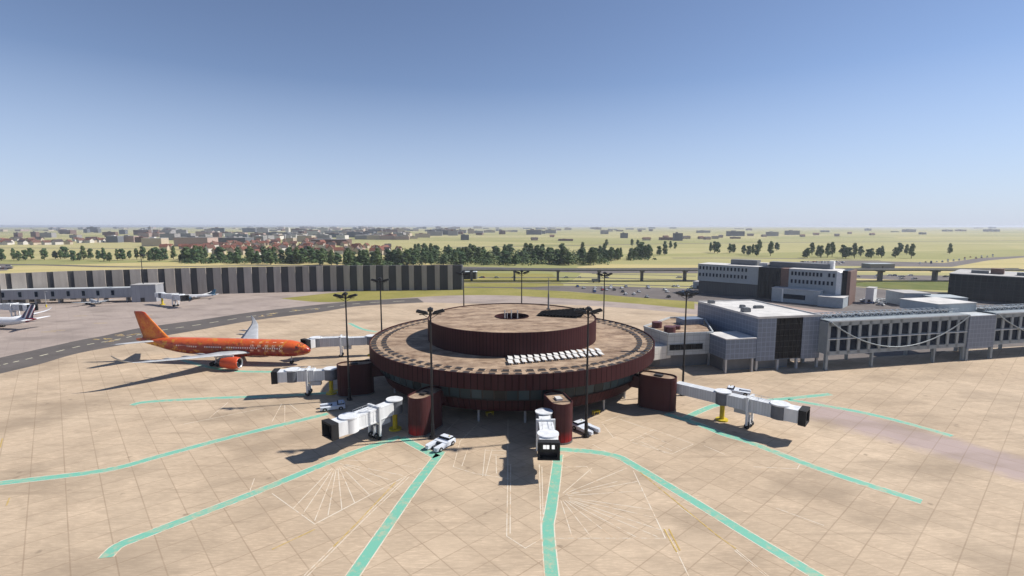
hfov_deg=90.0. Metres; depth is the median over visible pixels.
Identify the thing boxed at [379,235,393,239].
block building
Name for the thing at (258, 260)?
tree
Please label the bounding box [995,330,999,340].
window
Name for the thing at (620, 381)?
window
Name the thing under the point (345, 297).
light mast
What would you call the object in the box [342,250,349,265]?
tree
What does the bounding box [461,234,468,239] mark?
block building
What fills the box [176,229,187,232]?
block building
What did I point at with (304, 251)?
tree
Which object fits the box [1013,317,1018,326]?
window
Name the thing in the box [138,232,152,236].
block building
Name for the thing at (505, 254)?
tree
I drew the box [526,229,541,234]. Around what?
block building
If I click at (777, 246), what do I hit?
tree
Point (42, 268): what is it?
straw field
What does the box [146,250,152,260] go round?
tree
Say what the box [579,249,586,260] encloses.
tree
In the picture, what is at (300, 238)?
block building
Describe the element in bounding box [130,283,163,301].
pier block
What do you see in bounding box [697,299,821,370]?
terminal hall
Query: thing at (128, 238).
block building
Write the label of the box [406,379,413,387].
window
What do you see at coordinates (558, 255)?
tree
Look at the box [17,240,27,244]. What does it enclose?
house
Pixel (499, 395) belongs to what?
window
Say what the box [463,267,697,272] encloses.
dark road
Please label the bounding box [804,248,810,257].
tree
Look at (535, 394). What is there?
window
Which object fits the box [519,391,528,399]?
window
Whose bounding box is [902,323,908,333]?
window
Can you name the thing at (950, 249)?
tree
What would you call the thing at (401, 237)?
block building
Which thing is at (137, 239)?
block building
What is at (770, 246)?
tree
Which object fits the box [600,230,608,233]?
block building
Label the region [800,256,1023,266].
road
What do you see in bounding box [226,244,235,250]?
house
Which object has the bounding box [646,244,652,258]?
tree
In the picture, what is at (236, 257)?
tree
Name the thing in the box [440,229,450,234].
block building
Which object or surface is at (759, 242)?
tree
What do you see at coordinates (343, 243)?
house
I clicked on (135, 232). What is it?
block building
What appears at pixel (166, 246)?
house
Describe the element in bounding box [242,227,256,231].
block building
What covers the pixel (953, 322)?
window
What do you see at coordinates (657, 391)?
boarding tower
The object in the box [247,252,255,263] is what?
tree
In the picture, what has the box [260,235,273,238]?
block building
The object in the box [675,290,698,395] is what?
light mast
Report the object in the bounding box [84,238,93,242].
house
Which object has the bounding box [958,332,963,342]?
window
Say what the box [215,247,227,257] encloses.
tree
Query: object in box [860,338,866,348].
window
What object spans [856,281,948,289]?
green lawn
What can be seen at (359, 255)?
tree
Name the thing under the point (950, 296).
service building
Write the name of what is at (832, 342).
window
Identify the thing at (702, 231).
block building
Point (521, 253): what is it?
tree
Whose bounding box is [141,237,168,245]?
block building
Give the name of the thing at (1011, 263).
straw slope
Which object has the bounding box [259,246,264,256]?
tree
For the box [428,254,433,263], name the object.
tree
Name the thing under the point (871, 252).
tree
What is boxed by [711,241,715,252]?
tree
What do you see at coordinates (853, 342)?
window
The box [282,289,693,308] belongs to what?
grass verge
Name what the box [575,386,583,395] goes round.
window
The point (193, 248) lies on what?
tree
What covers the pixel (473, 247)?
tree
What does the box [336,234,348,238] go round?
block building
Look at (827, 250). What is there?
tree
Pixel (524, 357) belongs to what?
satellite terminal
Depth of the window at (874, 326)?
166.66 m
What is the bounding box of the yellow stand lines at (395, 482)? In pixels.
[0,438,735,551]
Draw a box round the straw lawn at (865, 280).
[856,279,889,282]
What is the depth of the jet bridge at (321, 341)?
179.29 m
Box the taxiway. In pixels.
[0,298,422,373]
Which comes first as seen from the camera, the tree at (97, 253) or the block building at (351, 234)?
the tree at (97, 253)
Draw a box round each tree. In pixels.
[0,248,5,260]
[10,248,16,258]
[15,251,21,260]
[21,250,28,259]
[27,248,34,258]
[40,248,47,259]
[51,251,58,258]
[57,249,62,258]
[60,246,69,258]
[68,250,76,260]
[76,252,81,260]
[79,245,87,259]
[87,248,93,258]
[95,250,100,259]
[100,248,105,259]
[106,252,111,261]
[114,249,119,259]
[118,248,126,259]
[126,250,131,258]
[134,248,137,257]
[138,246,146,257]
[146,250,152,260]
[150,247,158,259]
[155,249,163,260]
[160,248,168,259]
[170,246,176,258]
[181,246,191,258]
[190,245,197,259]
[190,249,201,262]
[198,246,204,257]
[203,248,207,257]
[209,254,215,261]
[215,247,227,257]
[216,252,223,260]
[226,251,232,259]
[232,252,240,263]
[244,246,253,262]
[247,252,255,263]
[254,253,261,263]
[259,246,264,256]
[260,253,267,261]
[265,252,274,264]
[277,249,284,258]
[283,252,292,262]
[285,247,291,256]
[292,247,299,263]
[298,254,305,263]
[299,248,308,262]
[306,246,311,261]
[309,248,315,262]
[314,250,324,264]
[318,248,326,264]
[327,250,334,264]
[333,252,341,264]
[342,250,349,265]
[347,251,353,264]
[356,249,362,262]
[360,250,368,264]
[372,248,382,263]
[374,253,381,264]
[383,249,390,259]
[395,248,402,262]
[403,249,410,264]
[411,250,419,259]
[411,255,416,264]
[420,248,425,259]
[422,254,427,263]
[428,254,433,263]
[432,250,439,259]
[439,254,446,264]
[447,248,452,254]
[452,252,458,264]
[458,252,465,263]
[466,249,473,263]
[470,245,475,261]
[473,247,482,260]
[485,251,491,264]
[495,247,500,256]
[499,251,511,263]
[506,244,514,253]
[511,254,517,263]
[518,251,524,262]
[522,243,528,252]
[527,243,533,254]
[532,253,537,263]
[534,247,540,261]
[537,248,545,261]
[544,247,553,263]
[553,253,561,264]
[561,248,567,264]
[565,251,573,264]
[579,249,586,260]
[585,252,590,263]
[590,249,597,264]
[597,246,602,256]
[602,250,609,258]
[608,247,614,260]
[614,248,620,260]
[628,248,631,257]
[633,247,638,256]
[637,242,644,248]
[642,245,648,257]
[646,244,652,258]
[656,246,661,254]
[662,244,667,253]
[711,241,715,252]
[715,242,720,252]
[727,243,732,252]
[741,245,745,253]
[746,246,752,253]
[754,244,760,254]
[757,239,762,250]
[767,241,773,255]
[774,242,779,249]
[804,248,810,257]
[810,242,815,252]
[817,245,823,257]
[825,243,830,257]
[829,242,835,254]
[838,244,846,257]
[842,247,849,257]
[851,243,857,257]
[857,246,864,255]
[868,248,874,257]
[879,246,884,257]
[891,247,899,257]
[897,243,903,251]
[904,244,908,253]
[908,243,915,257]
[947,243,952,253]
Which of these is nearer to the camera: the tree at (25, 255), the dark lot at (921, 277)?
the dark lot at (921, 277)
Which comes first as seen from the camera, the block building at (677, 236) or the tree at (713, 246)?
the tree at (713, 246)
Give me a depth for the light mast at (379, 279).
170.61 m
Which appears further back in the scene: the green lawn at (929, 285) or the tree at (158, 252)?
the tree at (158, 252)
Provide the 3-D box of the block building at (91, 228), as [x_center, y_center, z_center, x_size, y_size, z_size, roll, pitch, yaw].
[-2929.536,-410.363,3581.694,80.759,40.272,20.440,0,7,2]
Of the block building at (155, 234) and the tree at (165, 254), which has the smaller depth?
the tree at (165, 254)
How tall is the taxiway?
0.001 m
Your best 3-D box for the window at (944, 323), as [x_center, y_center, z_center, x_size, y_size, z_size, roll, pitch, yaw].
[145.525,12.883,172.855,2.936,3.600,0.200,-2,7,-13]
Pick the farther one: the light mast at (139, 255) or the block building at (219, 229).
the block building at (219, 229)
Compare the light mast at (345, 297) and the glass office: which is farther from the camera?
the glass office
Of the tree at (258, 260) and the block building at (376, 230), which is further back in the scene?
the block building at (376, 230)
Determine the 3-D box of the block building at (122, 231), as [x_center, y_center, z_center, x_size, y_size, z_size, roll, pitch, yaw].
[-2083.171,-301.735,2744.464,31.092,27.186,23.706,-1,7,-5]
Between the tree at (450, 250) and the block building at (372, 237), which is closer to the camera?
the tree at (450, 250)
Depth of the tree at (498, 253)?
692.57 m
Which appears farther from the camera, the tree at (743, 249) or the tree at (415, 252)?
the tree at (743, 249)
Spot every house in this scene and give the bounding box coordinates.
[1,240,12,244]
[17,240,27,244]
[29,240,40,244]
[41,240,51,244]
[51,239,63,244]
[64,239,72,243]
[76,238,84,242]
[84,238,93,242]
[159,244,169,250]
[181,244,192,248]
[204,244,215,252]
[210,241,218,246]
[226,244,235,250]
[239,246,246,254]
[278,245,286,250]
[317,241,324,247]
[333,247,343,253]
[340,241,347,245]
[351,243,359,248]
[378,246,383,254]
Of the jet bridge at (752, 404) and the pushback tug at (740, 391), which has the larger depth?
the pushback tug at (740, 391)
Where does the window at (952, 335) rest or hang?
in the elevated walkway at (854, 332)
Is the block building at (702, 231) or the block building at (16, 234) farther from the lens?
the block building at (702, 231)
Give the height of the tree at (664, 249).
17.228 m
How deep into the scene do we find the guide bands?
92.36 m
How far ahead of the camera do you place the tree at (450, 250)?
714.39 m
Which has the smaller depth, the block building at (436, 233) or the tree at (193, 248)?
the tree at (193, 248)
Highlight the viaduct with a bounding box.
[463,268,1023,280]
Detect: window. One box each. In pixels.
[400,378,406,385]
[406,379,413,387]
[413,381,420,389]
[440,386,448,395]
[450,387,459,396]
[460,388,470,397]
[471,389,481,398]
[483,390,492,398]
[495,391,504,399]
[507,391,516,399]
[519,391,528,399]
[531,390,540,398]
[565,387,573,395]
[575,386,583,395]
[585,385,593,393]
[594,383,602,391]
[603,381,610,389]
[610,379,617,387]
[617,378,623,385]
[675,344,680,349]
[686,344,691,349]
[697,343,702,348]
[783,294,804,299]
[829,340,835,350]
[830,326,836,337]
[839,339,846,349]
[840,326,847,336]
[850,339,856,349]
[851,325,857,336]
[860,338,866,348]
[861,325,867,335]
[870,337,877,347]
[871,324,878,334]
[880,337,887,347]
[882,324,888,334]
[891,336,897,345]
[892,323,898,333]
[901,336,906,345]
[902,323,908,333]
[910,335,916,345]
[912,322,918,332]
[920,335,926,344]
[921,322,927,332]
[930,334,935,344]
[931,321,937,331]
[939,334,945,343]
[941,321,946,331]
[949,333,954,342]
[950,320,956,330]
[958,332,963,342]
[959,320,964,330]
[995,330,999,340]
[996,318,1001,327]
[1003,330,1008,339]
[1004,318,1009,327]
[1012,329,1017,338]
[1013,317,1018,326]
[1020,329,1023,338]
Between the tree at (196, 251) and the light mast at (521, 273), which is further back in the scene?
the tree at (196, 251)
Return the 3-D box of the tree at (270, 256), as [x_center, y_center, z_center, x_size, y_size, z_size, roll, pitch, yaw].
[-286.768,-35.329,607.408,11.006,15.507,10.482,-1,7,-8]
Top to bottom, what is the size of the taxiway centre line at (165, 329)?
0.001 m
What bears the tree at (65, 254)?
on the ground at (973, 242)
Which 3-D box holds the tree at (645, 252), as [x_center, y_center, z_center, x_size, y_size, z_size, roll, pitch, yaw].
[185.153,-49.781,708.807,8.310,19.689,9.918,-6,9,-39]
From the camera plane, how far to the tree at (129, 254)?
713.56 m
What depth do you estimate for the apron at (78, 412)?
95.37 m
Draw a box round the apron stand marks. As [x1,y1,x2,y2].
[50,308,316,341]
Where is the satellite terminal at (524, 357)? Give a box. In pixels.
[369,303,654,422]
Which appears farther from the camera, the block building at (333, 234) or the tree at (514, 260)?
the block building at (333, 234)
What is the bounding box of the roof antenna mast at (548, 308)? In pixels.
[546,278,549,309]
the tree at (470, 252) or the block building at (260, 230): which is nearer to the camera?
the tree at (470, 252)
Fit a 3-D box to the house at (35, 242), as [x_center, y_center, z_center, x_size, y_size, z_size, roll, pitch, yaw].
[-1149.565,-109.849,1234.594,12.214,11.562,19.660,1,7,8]
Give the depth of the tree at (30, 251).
700.64 m
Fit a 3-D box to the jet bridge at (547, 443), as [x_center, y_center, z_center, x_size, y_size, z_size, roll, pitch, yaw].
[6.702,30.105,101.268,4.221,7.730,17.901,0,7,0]
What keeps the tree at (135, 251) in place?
on the ground at (973, 242)
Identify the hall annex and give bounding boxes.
[707,331,787,372]
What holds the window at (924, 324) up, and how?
in the elevated walkway at (854, 332)
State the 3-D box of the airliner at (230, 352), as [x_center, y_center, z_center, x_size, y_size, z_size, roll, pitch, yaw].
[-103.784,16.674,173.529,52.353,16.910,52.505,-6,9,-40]
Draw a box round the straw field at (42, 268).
[0,261,452,273]
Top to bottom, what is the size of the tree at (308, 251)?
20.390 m
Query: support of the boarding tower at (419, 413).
on the apron at (78, 412)
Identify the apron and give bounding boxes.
[0,291,697,357]
[0,302,1023,575]
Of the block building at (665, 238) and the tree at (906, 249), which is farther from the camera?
the block building at (665, 238)
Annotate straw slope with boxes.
[857,257,1023,272]
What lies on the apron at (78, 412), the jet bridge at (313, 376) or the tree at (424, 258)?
the jet bridge at (313, 376)
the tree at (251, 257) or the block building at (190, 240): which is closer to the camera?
the tree at (251, 257)
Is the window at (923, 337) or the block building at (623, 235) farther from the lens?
the block building at (623, 235)
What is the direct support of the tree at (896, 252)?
on the ground at (973, 242)
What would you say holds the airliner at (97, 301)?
on the rose apron at (66, 321)
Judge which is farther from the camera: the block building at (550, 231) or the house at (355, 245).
the block building at (550, 231)
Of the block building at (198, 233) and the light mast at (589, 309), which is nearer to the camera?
the light mast at (589, 309)
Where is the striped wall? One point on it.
(226, 280)
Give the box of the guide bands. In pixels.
[0,323,952,575]
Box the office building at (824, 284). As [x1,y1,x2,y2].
[698,259,856,307]
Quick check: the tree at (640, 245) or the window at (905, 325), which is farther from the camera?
the tree at (640, 245)
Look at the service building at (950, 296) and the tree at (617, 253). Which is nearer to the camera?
the service building at (950, 296)
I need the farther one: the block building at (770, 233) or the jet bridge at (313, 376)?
the block building at (770, 233)
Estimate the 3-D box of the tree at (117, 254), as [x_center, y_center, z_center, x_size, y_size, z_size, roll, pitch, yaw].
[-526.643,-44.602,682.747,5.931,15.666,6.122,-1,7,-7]
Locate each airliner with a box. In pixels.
[0,305,51,326]
[75,296,119,304]
[110,311,310,368]
[185,289,216,298]
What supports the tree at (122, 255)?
on the ground at (973, 242)
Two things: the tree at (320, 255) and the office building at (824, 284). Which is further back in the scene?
the tree at (320, 255)
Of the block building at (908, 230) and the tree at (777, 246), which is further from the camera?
the block building at (908, 230)
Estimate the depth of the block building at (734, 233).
2260.32 m
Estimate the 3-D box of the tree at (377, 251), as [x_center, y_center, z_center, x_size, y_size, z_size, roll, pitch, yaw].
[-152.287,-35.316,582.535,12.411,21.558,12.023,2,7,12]
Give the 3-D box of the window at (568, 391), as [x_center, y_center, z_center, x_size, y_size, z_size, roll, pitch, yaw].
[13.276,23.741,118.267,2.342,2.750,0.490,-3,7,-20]
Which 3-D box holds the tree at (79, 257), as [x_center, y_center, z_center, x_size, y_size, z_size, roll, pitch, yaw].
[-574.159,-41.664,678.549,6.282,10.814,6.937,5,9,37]
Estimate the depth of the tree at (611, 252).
651.14 m
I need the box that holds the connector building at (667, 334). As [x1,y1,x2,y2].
[643,316,713,366]
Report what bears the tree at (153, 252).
on the ground at (973, 242)
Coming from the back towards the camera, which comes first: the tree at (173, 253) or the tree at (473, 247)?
the tree at (173, 253)
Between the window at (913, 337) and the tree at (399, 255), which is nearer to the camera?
the window at (913, 337)
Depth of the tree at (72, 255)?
670.37 m
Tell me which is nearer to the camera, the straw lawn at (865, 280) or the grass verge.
the grass verge
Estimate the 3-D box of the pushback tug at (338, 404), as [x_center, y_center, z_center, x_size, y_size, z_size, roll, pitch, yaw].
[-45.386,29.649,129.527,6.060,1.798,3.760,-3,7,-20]
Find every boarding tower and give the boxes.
[337,360,383,397]
[408,386,445,437]
[543,390,572,444]
[629,370,676,412]
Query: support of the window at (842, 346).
in the elevated walkway at (854, 332)
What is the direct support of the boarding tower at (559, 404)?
on the apron at (78, 412)
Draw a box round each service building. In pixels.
[464,271,476,278]
[693,280,698,288]
[861,263,894,267]
[865,286,876,303]
[885,290,931,304]
[923,294,967,300]
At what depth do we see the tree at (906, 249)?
821.51 m
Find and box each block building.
[13,232,22,236]
[30,231,39,236]
[39,232,56,237]
[59,229,76,233]
[69,234,81,237]
[83,228,89,232]
[86,226,99,231]
[93,229,100,232]
[104,231,117,236]
[106,235,123,242]
[119,229,127,233]
[124,235,138,241]
[133,229,151,234]
[134,236,148,242]
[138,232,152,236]
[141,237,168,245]
[153,232,160,236]
[159,233,180,239]
[162,229,175,232]
[173,236,217,245]
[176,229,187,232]
[180,233,195,236]
[195,231,213,235]
[211,227,224,231]
[212,231,221,237]
[218,236,253,242]
[224,232,237,236]
[232,234,248,236]
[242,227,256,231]
[252,235,267,240]
[257,228,268,232]
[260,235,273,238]
[263,232,290,234]
[286,236,296,245]
[297,235,315,241]
[307,230,318,234]
[310,238,351,245]
[318,235,331,238]
[319,227,327,231]
[326,233,342,236]
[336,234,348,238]
[347,231,362,236]
[355,234,383,238]
[367,234,380,239]
[368,229,382,232]
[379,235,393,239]
[383,229,397,231]
[394,236,408,239]
[415,233,429,237]
[427,231,442,235]
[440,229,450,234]
[448,230,457,235]
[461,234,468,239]
[468,228,473,233]
[484,230,494,232]
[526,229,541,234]
[545,229,556,232]
[558,239,572,240]
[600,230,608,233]
[620,232,627,237]
[659,237,672,239]
[673,232,682,240]
[696,230,709,232]
[726,230,744,235]
[766,231,778,235]
[784,230,799,234]
[902,229,915,231]
[983,229,999,231]
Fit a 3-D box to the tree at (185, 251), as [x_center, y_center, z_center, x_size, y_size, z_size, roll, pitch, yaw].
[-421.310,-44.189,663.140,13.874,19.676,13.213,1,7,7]
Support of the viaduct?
on the ground at (973, 242)
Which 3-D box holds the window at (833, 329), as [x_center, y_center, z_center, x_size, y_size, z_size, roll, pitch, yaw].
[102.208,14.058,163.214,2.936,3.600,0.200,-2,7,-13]
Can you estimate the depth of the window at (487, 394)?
116.33 m
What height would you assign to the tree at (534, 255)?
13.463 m
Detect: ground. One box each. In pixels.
[0,227,1023,303]
[513,286,1023,361]
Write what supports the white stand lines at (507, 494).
on the apron at (78, 412)
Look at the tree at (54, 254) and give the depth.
711.73 m
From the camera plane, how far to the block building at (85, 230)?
3285.08 m
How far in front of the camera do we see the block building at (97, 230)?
3357.99 m
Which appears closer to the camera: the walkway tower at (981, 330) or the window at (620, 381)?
the window at (620, 381)
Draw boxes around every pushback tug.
[320,400,344,411]
[425,433,455,451]
[572,419,599,434]
[727,385,750,395]
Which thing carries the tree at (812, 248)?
on the ground at (973, 242)
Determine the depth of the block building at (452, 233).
2382.04 m
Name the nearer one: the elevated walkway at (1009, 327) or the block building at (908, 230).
the elevated walkway at (1009, 327)
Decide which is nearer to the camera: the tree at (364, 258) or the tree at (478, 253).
the tree at (364, 258)
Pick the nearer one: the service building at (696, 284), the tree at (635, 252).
the service building at (696, 284)
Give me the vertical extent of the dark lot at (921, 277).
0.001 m
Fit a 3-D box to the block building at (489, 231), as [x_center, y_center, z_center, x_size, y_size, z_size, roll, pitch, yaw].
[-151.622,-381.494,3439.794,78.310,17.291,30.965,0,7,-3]
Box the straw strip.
[577,264,697,267]
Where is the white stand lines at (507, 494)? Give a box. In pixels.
[186,398,821,575]
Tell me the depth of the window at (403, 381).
126.72 m
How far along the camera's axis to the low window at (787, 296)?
306.38 m
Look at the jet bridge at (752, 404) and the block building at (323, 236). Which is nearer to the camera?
the jet bridge at (752, 404)
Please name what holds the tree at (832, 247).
on the ground at (973, 242)
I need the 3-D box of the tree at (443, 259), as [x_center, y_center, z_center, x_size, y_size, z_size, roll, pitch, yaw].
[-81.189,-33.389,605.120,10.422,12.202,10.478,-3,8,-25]
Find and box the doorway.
[540,445,556,454]
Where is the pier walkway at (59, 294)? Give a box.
[0,286,130,302]
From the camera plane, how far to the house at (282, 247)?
933.07 m
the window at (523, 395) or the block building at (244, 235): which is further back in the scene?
the block building at (244, 235)
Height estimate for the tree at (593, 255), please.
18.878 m
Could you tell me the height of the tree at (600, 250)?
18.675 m
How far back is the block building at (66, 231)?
2843.59 m
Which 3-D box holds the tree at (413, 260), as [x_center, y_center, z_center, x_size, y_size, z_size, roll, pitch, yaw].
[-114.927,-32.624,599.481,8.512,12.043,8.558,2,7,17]
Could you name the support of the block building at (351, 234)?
on the ground at (973, 242)
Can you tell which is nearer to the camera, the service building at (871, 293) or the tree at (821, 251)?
the service building at (871, 293)
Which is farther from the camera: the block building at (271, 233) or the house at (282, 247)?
the block building at (271, 233)
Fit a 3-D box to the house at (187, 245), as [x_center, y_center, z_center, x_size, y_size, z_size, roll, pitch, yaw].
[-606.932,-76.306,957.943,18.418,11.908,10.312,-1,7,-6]
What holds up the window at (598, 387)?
in the satellite terminal at (524, 357)
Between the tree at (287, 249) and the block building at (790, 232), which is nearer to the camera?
the tree at (287, 249)
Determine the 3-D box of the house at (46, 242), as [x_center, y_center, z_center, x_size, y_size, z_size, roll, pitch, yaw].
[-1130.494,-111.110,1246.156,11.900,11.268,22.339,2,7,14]
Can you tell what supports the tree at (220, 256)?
on the ground at (973, 242)
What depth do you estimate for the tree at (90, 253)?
708.36 m
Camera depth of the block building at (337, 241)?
1185.91 m
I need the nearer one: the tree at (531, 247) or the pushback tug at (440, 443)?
the pushback tug at (440, 443)
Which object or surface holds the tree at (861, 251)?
on the ground at (973, 242)
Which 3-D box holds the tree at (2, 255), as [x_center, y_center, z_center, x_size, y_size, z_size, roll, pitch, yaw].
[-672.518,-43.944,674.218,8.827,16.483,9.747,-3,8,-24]
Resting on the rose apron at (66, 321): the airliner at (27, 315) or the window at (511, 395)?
the airliner at (27, 315)
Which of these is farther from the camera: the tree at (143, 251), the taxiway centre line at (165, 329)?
the tree at (143, 251)
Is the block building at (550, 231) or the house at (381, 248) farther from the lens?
the block building at (550, 231)
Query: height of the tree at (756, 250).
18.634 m
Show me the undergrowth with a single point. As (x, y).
(204, 260)
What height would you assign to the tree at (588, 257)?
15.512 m
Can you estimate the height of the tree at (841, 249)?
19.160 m
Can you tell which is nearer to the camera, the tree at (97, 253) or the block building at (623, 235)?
the tree at (97, 253)
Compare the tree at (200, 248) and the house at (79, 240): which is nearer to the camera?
the tree at (200, 248)
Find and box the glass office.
[948,268,1023,303]
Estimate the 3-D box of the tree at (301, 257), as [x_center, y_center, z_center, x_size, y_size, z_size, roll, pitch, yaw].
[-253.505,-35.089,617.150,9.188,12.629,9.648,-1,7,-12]
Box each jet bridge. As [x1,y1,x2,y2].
[0,302,38,316]
[154,292,188,306]
[271,366,336,395]
[300,334,374,356]
[321,396,402,440]
[535,408,559,460]
[676,381,809,428]
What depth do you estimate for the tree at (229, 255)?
647.34 m
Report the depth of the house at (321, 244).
1046.42 m
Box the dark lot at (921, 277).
[857,275,948,280]
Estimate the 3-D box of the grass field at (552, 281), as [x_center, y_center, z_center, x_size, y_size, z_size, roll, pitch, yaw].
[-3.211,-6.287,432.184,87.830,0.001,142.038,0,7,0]
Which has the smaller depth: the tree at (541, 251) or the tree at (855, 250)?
the tree at (541, 251)
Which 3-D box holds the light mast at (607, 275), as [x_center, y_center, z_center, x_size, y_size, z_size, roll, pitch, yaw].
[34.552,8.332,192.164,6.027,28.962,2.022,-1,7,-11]
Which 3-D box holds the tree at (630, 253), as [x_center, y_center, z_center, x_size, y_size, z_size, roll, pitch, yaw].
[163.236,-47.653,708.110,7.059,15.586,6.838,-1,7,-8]
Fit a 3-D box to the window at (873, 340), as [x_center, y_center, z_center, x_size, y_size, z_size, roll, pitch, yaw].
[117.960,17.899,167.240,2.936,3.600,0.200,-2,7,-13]
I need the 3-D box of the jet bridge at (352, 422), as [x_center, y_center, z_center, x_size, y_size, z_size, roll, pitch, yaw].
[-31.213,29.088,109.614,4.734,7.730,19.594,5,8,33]
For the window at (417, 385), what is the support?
in the satellite terminal at (524, 357)
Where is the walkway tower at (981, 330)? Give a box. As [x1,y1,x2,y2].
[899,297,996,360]
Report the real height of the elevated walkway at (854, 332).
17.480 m
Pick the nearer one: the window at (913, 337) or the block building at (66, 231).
the window at (913, 337)
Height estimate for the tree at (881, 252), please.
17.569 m
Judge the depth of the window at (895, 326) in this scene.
168.41 m
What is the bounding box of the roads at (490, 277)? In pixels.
[0,240,1023,292]
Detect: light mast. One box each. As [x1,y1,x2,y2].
[135,254,145,283]
[333,292,357,400]
[371,277,388,329]
[416,307,444,439]
[456,270,470,305]
[514,270,528,302]
[574,306,602,437]
[597,272,612,318]
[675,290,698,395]
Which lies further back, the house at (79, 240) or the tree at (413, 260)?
the house at (79, 240)
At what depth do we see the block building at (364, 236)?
1717.05 m
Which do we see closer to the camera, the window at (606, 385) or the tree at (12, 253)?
the window at (606, 385)
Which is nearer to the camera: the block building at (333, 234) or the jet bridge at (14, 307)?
the jet bridge at (14, 307)
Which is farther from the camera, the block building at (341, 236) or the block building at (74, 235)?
the block building at (74, 235)
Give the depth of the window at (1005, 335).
179.41 m
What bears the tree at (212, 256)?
on the ground at (973, 242)
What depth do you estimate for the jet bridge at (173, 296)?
293.17 m
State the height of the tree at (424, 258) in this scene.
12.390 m
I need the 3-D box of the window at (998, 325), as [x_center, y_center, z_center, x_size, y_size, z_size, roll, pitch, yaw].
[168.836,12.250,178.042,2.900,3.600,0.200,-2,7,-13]
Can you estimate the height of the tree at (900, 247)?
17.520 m
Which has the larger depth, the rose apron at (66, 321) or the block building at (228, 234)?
the block building at (228, 234)
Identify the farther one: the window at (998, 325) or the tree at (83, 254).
the tree at (83, 254)
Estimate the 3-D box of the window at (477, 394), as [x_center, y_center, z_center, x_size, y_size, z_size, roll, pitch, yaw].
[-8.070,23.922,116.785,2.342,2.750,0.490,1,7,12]
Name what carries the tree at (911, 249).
on the ground at (973, 242)
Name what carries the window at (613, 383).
in the satellite terminal at (524, 357)
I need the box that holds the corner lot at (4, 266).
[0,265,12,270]
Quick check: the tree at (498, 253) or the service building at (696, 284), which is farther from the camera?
the tree at (498, 253)
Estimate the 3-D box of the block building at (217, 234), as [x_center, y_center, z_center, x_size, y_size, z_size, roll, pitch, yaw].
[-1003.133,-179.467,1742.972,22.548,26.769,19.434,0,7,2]
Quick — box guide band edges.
[0,323,951,575]
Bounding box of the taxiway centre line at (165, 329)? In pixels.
[6,302,373,363]
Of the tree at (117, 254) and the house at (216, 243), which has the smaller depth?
the tree at (117, 254)
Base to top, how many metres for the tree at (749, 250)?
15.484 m
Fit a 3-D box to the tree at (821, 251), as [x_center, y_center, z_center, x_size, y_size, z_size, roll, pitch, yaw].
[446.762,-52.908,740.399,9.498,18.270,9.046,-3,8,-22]
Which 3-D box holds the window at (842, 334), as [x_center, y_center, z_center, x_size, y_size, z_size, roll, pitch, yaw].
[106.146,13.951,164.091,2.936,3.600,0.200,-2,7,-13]
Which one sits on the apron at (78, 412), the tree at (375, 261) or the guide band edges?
the guide band edges
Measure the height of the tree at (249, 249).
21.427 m
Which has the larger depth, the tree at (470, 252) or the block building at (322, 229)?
the block building at (322, 229)
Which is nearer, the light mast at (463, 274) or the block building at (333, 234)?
the light mast at (463, 274)
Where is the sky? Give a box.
[0,0,1023,226]
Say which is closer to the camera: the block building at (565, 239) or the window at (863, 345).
the window at (863, 345)
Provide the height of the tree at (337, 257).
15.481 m
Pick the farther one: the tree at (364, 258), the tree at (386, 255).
the tree at (386, 255)
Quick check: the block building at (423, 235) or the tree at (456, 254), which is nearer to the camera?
the tree at (456, 254)
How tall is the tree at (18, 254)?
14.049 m
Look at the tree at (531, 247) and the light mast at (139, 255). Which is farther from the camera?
the tree at (531, 247)
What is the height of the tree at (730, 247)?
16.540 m
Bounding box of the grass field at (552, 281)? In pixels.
[464,273,563,290]
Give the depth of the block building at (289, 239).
1177.64 m
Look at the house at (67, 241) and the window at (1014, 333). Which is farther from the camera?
the house at (67, 241)
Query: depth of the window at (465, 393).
117.46 m
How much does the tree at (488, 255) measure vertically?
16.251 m
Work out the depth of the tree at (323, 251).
602.68 m
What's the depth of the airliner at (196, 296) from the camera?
323.61 m
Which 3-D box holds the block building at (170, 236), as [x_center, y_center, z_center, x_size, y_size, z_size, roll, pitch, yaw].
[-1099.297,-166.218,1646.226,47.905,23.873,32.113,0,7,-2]
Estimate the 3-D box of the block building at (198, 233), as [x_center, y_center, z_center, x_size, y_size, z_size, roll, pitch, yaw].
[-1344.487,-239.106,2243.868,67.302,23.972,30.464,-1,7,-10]
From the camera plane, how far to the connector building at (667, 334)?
168.25 m
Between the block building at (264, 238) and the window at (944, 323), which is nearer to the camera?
the window at (944, 323)
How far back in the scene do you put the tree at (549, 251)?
619.83 m
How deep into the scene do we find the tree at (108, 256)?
659.73 m
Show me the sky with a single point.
(114, 113)
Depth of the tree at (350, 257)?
587.42 m
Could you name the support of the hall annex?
on the apron at (78, 412)
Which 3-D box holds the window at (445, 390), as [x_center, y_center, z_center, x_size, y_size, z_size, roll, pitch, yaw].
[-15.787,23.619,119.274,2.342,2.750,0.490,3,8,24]
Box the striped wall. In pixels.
[0,265,462,303]
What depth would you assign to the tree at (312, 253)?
631.14 m
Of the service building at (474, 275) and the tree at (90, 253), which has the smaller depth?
the service building at (474, 275)
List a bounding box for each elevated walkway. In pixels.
[800,307,970,369]
[958,304,1023,351]
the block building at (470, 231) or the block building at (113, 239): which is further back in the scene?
the block building at (470, 231)
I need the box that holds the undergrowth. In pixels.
[179,247,656,265]
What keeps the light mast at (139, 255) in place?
on the rose apron at (66, 321)

